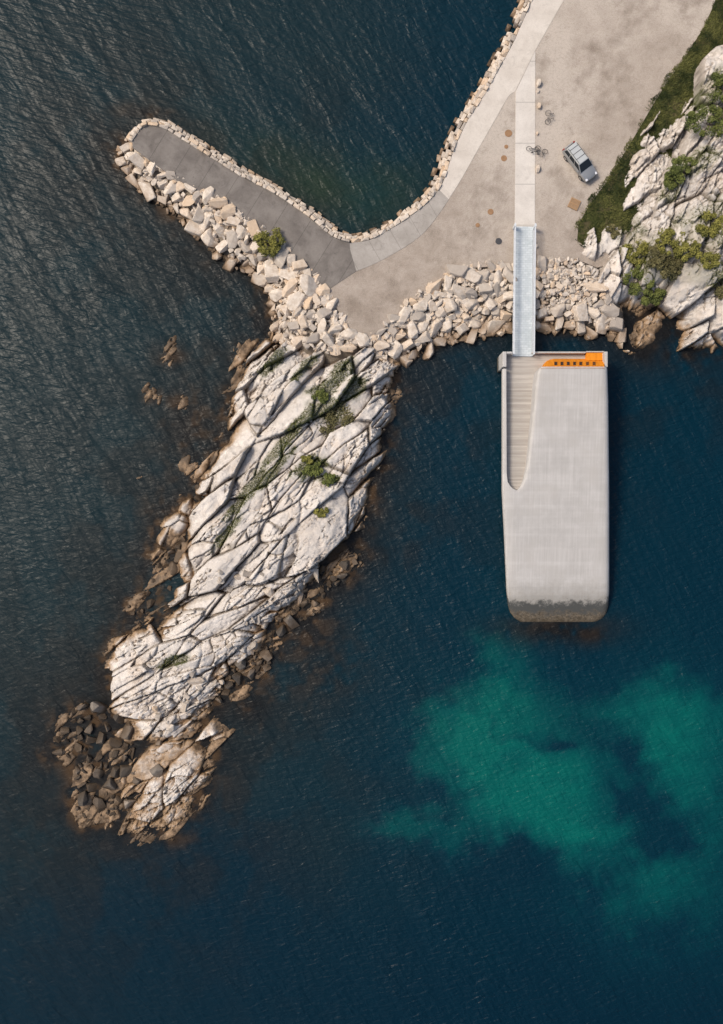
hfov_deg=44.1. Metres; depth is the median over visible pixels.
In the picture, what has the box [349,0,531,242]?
stone sea wall
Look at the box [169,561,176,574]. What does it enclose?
boulder
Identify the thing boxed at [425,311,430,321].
boulder
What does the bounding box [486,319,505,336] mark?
boulder
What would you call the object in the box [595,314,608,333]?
boulder
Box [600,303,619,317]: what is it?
boulder
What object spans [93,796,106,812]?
boulder
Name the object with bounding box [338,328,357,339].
boulder
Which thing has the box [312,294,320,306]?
boulder
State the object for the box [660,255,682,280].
bush
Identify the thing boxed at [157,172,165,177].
boulder
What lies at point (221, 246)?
boulder
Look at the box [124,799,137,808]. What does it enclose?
boulder
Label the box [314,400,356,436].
bush
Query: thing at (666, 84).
grass tufts
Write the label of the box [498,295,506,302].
boulder
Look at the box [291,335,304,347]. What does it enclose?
boulder
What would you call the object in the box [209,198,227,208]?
boulder
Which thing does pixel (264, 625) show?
boulder
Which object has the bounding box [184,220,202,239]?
boulder
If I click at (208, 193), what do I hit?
boulder
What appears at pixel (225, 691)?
boulder
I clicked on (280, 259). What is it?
boulder
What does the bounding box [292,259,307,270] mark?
boulder
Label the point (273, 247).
bush
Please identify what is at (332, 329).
boulder
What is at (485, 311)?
boulder
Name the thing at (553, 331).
boulder
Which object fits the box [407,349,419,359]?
boulder
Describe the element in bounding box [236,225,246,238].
boulder
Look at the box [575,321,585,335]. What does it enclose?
boulder
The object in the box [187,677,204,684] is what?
boulder
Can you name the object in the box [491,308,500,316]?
boulder
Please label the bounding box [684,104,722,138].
bush
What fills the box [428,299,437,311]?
boulder
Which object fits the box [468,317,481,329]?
boulder
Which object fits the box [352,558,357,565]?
boulder
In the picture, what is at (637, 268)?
bush
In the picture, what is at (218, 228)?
boulder
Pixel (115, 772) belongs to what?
boulder
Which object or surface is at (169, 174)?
boulder
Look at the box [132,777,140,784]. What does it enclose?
boulder
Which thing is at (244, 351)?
weedy rock ledge
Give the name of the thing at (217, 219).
boulder
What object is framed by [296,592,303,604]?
boulder
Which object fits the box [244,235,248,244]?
boulder
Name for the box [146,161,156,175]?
boulder
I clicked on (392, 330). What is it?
boulder
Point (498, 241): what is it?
manhole cover
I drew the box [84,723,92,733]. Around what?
boulder
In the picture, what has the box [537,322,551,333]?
boulder
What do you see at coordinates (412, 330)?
boulder
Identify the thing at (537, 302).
boulder
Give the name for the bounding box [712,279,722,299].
bush
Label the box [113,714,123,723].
boulder
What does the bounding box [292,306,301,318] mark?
boulder
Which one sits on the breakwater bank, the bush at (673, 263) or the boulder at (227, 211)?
the boulder at (227, 211)
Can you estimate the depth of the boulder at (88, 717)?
99.65 m
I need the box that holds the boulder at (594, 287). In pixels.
[582,281,608,292]
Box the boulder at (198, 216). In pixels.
[192,206,203,223]
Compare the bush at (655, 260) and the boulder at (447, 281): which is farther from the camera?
the boulder at (447, 281)
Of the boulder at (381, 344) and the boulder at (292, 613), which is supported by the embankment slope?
the boulder at (381, 344)
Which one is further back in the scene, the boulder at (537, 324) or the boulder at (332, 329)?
the boulder at (537, 324)
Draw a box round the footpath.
[350,190,448,270]
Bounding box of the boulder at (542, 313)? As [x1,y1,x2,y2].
[535,307,546,319]
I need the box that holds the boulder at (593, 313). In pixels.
[587,305,600,318]
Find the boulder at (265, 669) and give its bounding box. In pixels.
[262,664,271,671]
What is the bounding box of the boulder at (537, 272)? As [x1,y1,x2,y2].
[532,267,540,278]
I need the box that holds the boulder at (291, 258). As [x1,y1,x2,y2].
[286,254,295,266]
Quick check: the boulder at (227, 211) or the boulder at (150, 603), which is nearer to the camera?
the boulder at (227, 211)
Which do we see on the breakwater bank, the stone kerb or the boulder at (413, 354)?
the stone kerb
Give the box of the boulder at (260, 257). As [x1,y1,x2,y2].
[257,252,266,261]
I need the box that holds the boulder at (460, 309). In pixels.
[455,306,463,316]
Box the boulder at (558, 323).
[554,316,563,330]
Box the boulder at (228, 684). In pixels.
[224,681,232,688]
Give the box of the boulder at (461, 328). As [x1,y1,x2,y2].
[456,323,469,334]
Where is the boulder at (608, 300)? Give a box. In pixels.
[604,292,611,304]
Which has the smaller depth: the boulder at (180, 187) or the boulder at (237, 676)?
the boulder at (180, 187)
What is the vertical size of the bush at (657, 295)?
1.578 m
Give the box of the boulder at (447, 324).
[442,317,451,332]
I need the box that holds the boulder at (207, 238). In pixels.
[200,227,216,247]
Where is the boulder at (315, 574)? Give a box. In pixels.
[311,567,318,582]
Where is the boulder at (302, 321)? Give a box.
[298,314,308,328]
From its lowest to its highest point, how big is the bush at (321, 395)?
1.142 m
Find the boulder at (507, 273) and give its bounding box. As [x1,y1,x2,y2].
[503,266,516,283]
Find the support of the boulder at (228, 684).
on the weedy rock shelf at (217, 739)
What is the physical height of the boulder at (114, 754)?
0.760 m
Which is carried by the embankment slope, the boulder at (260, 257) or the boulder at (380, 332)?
the boulder at (380, 332)
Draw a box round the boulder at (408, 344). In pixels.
[402,339,415,350]
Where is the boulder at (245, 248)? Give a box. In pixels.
[241,241,251,252]
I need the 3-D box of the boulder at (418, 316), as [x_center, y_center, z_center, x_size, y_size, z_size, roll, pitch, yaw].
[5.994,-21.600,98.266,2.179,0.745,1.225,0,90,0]
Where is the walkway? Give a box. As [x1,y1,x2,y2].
[515,52,534,226]
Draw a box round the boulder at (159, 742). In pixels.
[155,740,162,744]
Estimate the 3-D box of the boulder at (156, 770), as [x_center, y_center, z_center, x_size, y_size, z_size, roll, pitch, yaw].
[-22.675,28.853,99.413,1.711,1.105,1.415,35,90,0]
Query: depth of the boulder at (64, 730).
99.71 m
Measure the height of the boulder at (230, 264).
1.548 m
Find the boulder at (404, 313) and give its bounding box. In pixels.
[396,305,411,324]
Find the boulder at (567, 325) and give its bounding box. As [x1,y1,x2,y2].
[562,320,575,330]
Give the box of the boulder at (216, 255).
[212,250,222,259]
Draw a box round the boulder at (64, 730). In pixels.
[60,727,69,735]
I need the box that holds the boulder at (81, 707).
[76,704,89,710]
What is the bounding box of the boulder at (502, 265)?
[499,262,506,269]
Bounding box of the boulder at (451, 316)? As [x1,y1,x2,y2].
[447,313,454,319]
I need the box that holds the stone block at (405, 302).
[403,298,408,306]
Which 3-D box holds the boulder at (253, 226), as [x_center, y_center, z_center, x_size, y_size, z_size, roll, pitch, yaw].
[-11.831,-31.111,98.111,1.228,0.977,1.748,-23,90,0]
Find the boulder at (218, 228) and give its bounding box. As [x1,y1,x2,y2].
[212,222,224,236]
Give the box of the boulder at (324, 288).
[316,283,329,295]
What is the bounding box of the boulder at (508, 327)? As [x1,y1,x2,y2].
[501,321,512,331]
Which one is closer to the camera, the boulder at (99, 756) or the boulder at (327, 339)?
the boulder at (327, 339)
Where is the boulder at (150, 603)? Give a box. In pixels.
[147,599,154,608]
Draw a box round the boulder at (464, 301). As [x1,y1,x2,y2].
[458,298,467,304]
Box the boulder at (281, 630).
[276,624,286,637]
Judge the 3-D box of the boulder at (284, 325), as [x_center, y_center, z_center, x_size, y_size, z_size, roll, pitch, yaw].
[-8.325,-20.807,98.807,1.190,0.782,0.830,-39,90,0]
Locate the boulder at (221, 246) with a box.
[215,240,227,252]
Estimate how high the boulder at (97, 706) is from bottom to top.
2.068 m
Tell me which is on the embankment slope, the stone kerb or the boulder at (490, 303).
the boulder at (490, 303)
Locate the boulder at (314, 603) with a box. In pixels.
[311,600,318,606]
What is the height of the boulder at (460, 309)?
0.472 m
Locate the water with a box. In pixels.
[0,0,722,1023]
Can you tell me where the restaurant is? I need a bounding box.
[497,351,608,621]
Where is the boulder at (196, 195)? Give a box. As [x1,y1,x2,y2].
[192,191,200,203]
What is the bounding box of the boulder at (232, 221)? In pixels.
[226,216,240,226]
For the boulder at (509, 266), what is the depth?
97.83 m
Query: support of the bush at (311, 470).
on the rock island
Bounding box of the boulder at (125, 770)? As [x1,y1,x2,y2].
[119,764,132,777]
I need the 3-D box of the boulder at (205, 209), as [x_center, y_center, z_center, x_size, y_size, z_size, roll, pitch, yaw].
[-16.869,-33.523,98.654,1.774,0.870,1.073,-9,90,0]
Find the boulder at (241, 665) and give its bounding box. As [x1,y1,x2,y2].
[234,659,245,669]
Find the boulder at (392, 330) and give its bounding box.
[385,324,397,337]
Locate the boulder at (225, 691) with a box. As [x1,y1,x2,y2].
[221,689,229,694]
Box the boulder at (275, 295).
[269,288,282,301]
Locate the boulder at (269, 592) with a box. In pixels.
[262,587,274,597]
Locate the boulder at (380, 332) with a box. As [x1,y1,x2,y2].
[375,328,386,335]
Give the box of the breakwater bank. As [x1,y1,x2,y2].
[121,149,361,363]
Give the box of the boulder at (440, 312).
[435,305,446,317]
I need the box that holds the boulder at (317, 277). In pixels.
[312,274,319,283]
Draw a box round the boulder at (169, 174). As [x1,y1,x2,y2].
[165,171,175,179]
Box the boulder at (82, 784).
[77,782,86,788]
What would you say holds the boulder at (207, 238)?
on the breakwater bank
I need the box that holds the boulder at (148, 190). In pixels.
[138,181,155,201]
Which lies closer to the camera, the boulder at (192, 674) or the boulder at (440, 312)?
the boulder at (192, 674)
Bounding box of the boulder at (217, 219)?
[214,212,222,222]
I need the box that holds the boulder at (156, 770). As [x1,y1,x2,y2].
[149,764,162,777]
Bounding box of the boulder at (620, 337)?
[614,328,626,342]
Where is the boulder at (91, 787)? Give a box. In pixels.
[86,783,96,791]
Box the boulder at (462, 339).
[458,333,466,341]
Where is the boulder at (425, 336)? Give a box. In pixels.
[415,330,430,342]
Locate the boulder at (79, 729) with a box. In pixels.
[76,726,82,734]
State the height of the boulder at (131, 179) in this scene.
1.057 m
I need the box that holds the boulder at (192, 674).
[187,669,195,677]
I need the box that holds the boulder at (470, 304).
[464,297,478,309]
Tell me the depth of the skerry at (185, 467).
99.89 m
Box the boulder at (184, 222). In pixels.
[181,219,186,226]
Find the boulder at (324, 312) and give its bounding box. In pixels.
[316,307,331,318]
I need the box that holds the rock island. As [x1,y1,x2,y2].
[102,338,400,833]
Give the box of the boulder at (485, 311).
[480,307,490,314]
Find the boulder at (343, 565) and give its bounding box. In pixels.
[339,560,347,569]
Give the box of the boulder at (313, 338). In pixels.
[306,332,320,343]
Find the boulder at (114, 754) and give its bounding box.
[111,750,118,758]
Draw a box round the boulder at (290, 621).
[283,614,299,628]
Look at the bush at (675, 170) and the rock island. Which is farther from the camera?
the rock island
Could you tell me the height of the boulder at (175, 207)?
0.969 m
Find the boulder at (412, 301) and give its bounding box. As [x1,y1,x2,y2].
[408,298,417,305]
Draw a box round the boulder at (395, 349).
[388,339,402,358]
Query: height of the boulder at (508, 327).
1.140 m
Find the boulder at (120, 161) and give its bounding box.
[115,156,127,165]
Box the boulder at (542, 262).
[537,255,547,273]
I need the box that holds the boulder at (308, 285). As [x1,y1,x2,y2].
[299,274,317,296]
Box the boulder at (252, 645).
[247,642,256,649]
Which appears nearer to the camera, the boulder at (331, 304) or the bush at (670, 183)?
the bush at (670, 183)
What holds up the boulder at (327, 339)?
on the breakwater bank
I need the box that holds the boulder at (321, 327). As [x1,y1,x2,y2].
[317,318,326,334]
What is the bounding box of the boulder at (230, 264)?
[222,257,237,272]
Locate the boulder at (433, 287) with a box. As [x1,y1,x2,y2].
[426,278,441,293]
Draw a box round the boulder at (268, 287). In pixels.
[264,284,273,291]
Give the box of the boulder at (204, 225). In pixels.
[198,212,211,232]
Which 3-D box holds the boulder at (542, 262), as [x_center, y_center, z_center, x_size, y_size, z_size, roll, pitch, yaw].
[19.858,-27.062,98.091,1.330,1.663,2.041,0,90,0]
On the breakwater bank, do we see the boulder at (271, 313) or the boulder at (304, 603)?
the boulder at (271, 313)
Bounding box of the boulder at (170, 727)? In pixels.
[166,724,174,731]
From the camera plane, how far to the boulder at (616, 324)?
98.74 m
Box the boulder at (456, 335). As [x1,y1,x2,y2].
[453,332,459,338]
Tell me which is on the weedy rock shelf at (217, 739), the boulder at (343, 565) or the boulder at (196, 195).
the boulder at (343, 565)
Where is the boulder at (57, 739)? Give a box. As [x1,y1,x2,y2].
[53,736,60,742]
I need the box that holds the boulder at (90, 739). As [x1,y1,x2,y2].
[85,735,96,743]
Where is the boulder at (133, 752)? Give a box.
[131,747,134,759]
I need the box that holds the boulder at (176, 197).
[171,192,181,202]
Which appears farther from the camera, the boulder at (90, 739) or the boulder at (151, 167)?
the boulder at (90, 739)
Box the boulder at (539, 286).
[536,280,543,291]
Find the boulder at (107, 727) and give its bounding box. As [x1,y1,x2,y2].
[104,723,110,731]
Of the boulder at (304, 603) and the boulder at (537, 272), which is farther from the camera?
the boulder at (304, 603)
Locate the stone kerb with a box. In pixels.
[196,190,348,327]
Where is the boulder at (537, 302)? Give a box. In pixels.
[535,298,540,309]
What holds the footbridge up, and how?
on the gravel ground
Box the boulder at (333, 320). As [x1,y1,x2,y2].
[331,317,337,324]
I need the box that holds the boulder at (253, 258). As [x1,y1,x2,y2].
[248,254,256,265]
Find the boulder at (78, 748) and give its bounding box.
[74,742,82,752]
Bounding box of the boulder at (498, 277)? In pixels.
[492,270,502,284]
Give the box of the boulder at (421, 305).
[413,300,427,311]
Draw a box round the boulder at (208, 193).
[202,186,213,204]
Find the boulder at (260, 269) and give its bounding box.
[257,261,264,274]
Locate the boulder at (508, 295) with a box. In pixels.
[503,291,512,299]
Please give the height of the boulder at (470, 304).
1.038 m
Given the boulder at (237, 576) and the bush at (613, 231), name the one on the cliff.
the bush at (613, 231)
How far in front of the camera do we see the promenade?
97.97 m
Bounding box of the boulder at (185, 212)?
[179,208,192,219]
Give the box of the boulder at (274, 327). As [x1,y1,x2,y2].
[269,320,279,331]
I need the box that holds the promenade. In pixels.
[439,0,562,198]
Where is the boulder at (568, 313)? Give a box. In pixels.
[564,310,572,316]
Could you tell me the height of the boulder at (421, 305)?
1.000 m
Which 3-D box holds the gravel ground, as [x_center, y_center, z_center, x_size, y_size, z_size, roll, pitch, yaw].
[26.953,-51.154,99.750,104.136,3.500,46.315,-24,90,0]
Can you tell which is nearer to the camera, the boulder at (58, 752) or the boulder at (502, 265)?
the boulder at (502, 265)
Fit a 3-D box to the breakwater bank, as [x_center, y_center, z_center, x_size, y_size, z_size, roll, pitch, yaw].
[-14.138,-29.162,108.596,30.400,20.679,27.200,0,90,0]
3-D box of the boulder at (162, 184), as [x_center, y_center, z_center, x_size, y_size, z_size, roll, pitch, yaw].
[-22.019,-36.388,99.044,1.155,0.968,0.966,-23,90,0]
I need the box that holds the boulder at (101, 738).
[96,731,106,743]
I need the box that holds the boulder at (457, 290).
[451,283,466,299]
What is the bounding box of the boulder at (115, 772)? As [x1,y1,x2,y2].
[110,766,119,777]
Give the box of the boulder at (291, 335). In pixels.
[289,332,295,339]
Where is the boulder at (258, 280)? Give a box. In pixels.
[251,271,266,287]
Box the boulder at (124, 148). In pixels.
[119,142,129,153]
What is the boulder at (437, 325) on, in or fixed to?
on the embankment slope
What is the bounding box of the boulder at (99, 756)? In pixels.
[94,749,103,761]
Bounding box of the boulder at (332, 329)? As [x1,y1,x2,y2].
[328,324,342,335]
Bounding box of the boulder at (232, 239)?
[226,230,238,247]
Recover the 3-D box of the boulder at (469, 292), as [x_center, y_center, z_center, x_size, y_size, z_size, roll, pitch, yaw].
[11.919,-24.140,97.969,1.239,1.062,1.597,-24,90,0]
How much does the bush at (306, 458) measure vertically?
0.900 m
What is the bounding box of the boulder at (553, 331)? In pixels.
[549,324,555,335]
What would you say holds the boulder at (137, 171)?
on the breakwater bank
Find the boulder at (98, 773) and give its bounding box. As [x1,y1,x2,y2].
[92,769,104,778]
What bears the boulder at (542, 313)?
on the embankment slope
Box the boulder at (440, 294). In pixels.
[438,293,445,297]
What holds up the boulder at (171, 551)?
on the rock island
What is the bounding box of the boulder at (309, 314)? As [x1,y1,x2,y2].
[306,310,316,320]
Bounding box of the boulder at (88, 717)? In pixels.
[84,714,91,720]
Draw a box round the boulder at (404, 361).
[399,353,412,367]
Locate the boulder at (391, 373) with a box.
[385,358,393,376]
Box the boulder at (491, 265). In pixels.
[485,260,495,271]
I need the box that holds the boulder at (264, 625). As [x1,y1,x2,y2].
[261,621,268,628]
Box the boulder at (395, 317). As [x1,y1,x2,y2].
[387,314,399,321]
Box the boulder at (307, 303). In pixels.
[303,297,311,309]
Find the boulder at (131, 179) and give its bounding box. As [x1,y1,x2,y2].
[125,173,141,190]
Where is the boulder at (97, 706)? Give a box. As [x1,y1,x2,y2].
[90,701,108,712]
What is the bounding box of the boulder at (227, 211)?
[220,203,235,219]
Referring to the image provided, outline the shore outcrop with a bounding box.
[146,494,194,561]
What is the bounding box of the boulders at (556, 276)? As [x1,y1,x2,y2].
[64,142,626,824]
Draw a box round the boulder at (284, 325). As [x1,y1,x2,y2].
[281,320,287,328]
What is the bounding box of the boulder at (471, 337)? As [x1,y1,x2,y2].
[465,328,478,344]
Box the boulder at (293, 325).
[287,321,298,330]
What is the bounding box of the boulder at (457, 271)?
[446,264,468,277]
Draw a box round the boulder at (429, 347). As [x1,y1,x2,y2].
[422,340,433,360]
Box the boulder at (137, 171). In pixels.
[134,168,141,174]
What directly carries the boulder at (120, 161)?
on the breakwater bank
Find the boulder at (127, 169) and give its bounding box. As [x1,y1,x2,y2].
[121,165,133,174]
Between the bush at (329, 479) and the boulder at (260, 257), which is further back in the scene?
the boulder at (260, 257)
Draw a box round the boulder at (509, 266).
[505,263,512,271]
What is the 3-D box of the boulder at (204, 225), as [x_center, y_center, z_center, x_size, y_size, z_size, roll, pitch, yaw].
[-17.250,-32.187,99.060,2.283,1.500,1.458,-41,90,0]
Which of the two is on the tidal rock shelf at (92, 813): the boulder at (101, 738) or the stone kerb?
the boulder at (101, 738)
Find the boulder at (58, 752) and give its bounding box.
[52,749,62,755]
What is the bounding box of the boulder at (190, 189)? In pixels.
[184,183,195,193]
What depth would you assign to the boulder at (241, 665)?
99.02 m
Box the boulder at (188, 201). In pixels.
[182,195,195,206]
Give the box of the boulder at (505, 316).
[500,310,512,321]
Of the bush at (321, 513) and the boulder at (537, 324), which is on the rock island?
the bush at (321, 513)
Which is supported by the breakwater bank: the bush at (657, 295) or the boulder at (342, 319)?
the boulder at (342, 319)
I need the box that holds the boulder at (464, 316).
[461,312,469,319]
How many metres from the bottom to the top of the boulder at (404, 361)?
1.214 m
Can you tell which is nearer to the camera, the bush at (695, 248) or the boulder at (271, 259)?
the bush at (695, 248)
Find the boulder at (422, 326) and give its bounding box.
[416,320,428,333]
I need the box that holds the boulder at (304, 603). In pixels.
[300,599,310,607]
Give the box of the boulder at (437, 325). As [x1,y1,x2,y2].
[430,317,442,336]
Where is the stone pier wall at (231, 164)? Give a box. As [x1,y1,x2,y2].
[124,118,351,242]
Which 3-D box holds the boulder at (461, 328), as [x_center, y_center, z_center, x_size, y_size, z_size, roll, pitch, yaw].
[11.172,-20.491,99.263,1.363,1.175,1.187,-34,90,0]
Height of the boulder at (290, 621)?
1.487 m
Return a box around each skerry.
[141,382,161,404]
[161,335,176,366]
[176,395,188,409]
[178,455,198,475]
[387,388,401,403]
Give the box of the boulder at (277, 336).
[272,333,282,342]
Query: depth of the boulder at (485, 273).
97.74 m
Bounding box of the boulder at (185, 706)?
[180,701,188,711]
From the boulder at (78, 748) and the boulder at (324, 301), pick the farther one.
the boulder at (78, 748)
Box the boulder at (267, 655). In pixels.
[260,649,272,661]
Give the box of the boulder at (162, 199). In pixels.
[157,195,167,204]
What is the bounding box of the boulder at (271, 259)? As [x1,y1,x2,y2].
[268,255,274,263]
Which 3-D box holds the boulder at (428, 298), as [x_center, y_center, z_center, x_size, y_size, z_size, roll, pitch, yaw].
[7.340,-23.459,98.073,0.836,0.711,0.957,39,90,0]
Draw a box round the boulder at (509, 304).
[506,300,512,309]
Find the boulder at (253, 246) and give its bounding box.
[250,241,257,253]
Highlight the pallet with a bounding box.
[567,197,580,210]
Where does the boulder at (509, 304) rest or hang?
on the embankment slope
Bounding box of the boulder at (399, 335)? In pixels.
[395,331,405,340]
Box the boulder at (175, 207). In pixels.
[172,202,178,213]
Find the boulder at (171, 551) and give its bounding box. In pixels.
[167,549,175,554]
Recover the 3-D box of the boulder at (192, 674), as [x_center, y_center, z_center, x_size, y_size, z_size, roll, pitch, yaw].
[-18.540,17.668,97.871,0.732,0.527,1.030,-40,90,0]
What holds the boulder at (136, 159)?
on the breakwater bank
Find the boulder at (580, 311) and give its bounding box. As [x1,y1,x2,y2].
[572,302,588,321]
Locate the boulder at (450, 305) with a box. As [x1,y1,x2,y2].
[443,297,456,312]
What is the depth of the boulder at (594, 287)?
97.70 m
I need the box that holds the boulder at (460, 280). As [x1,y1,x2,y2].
[456,277,464,282]
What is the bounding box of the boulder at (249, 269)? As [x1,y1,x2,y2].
[239,263,253,273]
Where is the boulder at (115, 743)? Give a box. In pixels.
[109,737,122,747]
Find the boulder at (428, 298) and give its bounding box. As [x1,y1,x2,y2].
[424,293,431,301]
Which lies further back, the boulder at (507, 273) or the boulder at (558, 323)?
the boulder at (558, 323)
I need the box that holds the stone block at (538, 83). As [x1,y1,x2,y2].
[536,79,540,87]
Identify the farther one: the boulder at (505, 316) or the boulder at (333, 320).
the boulder at (505, 316)
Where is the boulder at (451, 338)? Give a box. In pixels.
[448,335,454,340]
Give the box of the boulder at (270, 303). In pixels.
[266,300,275,307]
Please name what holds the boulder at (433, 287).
on the embankment slope
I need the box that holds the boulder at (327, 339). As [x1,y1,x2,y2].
[322,331,334,345]
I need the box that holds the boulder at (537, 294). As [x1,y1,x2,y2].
[533,289,540,298]
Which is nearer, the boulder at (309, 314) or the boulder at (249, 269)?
the boulder at (309, 314)
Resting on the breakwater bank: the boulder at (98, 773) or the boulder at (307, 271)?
the boulder at (307, 271)
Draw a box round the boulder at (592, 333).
[584,325,597,340]
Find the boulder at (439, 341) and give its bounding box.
[433,336,446,345]
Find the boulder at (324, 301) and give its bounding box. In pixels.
[321,295,328,306]
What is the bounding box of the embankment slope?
[362,261,624,358]
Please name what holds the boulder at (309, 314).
on the breakwater bank
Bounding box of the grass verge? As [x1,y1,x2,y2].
[577,0,722,243]
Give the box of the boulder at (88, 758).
[86,754,91,763]
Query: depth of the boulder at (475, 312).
98.52 m
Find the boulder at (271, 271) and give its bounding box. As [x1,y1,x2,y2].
[264,260,279,282]
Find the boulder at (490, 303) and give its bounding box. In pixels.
[484,298,497,309]
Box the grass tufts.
[158,0,722,668]
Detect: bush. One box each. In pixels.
[252,227,285,257]
[301,454,313,464]
[301,461,323,476]
[311,388,328,403]
[313,507,328,517]
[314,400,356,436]
[322,472,335,486]
[605,223,621,239]
[620,239,649,266]
[621,266,654,295]
[625,258,645,276]
[640,283,666,305]
[646,243,666,270]
[655,227,686,258]
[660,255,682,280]
[663,173,676,189]
[665,154,697,184]
[675,240,702,261]
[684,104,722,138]
[695,210,722,238]
[700,251,720,269]
[707,71,722,102]
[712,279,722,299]
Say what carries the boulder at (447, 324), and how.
on the embankment slope
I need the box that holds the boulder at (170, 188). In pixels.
[163,180,176,194]
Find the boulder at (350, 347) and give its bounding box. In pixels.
[340,343,356,351]
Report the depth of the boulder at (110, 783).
99.49 m
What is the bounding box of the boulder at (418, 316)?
[409,311,425,321]
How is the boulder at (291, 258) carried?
on the breakwater bank
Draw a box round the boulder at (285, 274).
[279,265,298,279]
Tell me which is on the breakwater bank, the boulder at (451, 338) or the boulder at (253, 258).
the boulder at (253, 258)
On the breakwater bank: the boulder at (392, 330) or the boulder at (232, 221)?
the boulder at (232, 221)
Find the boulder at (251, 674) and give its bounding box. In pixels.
[247,669,254,679]
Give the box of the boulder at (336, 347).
[330,344,340,355]
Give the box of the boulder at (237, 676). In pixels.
[232,671,242,684]
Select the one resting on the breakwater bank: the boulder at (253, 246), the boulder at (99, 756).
the boulder at (253, 246)
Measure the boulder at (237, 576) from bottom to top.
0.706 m
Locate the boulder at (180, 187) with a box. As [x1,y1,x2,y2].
[176,181,184,191]
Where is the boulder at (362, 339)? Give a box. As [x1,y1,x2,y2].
[355,332,369,347]
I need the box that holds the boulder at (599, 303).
[593,299,604,308]
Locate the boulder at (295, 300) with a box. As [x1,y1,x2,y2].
[286,291,305,311]
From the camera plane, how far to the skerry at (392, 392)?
99.96 m
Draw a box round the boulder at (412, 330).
[408,320,417,338]
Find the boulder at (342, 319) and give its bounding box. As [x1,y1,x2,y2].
[339,315,346,325]
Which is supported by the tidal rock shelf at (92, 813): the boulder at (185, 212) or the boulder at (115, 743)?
the boulder at (115, 743)
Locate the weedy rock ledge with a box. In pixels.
[123,338,258,623]
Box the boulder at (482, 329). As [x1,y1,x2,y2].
[478,321,486,333]
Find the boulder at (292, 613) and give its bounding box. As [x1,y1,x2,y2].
[290,610,297,615]
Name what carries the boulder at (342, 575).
on the weedy rock shelf at (217, 739)
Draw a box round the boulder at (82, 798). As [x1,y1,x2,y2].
[77,790,88,806]
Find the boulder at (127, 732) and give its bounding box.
[120,723,133,739]
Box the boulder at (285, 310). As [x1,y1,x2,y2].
[280,304,290,317]
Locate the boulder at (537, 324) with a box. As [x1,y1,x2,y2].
[535,318,540,330]
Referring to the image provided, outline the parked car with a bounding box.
[562,141,596,181]
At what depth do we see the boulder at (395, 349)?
98.72 m
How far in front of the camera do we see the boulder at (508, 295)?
98.20 m
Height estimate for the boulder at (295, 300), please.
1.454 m
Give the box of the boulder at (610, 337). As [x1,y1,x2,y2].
[607,333,614,341]
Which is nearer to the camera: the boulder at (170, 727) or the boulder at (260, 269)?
the boulder at (170, 727)
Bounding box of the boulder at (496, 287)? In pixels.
[492,282,500,296]
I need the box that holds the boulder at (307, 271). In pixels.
[302,268,311,276]
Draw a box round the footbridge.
[512,223,536,356]
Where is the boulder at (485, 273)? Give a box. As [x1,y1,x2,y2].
[479,269,489,283]
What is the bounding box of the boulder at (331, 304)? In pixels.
[326,298,338,309]
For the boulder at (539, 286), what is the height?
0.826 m
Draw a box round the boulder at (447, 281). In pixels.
[443,275,451,290]
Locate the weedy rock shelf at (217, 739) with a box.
[104,549,363,845]
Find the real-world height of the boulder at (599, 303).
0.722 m
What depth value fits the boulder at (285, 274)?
97.96 m
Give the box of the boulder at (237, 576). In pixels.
[234,574,240,579]
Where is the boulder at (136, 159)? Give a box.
[128,152,144,170]
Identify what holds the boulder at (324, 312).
on the breakwater bank
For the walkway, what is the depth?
97.96 m
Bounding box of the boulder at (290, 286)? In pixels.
[282,277,298,296]
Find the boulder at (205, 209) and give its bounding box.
[202,205,216,212]
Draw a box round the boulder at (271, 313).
[268,309,274,316]
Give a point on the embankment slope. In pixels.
(403, 339)
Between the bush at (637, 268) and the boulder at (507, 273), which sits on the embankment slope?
the boulder at (507, 273)
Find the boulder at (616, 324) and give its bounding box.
[608,317,623,331]
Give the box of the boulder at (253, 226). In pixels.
[246,219,259,236]
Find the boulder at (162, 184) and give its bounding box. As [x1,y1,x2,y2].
[157,178,167,189]
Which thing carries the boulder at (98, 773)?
on the tidal rock shelf at (92, 813)
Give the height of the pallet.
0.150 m
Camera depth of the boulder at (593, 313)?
98.60 m
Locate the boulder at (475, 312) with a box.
[471,310,479,315]
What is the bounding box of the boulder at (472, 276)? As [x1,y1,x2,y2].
[463,264,482,282]
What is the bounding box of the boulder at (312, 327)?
[308,323,316,331]
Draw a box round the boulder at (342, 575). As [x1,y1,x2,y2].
[336,572,347,578]
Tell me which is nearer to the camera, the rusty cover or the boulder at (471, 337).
the rusty cover
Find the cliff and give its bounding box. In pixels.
[582,45,722,354]
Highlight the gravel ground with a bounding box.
[133,0,714,336]
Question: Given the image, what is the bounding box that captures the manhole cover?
[495,238,501,244]
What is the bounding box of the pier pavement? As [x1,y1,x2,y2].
[132,125,355,287]
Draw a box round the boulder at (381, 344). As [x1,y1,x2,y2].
[372,338,389,351]
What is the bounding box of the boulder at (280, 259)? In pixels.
[274,248,288,268]
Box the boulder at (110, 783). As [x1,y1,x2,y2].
[102,777,116,789]
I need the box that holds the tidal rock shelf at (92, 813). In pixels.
[54,703,133,828]
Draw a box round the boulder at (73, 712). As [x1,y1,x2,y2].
[71,707,76,715]
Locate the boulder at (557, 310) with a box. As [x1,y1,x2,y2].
[550,303,565,316]
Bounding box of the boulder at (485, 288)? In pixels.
[478,283,492,295]
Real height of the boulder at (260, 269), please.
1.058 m
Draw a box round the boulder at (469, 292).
[464,287,477,298]
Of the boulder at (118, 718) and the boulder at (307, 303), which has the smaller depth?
the boulder at (307, 303)
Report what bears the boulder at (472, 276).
on the embankment slope

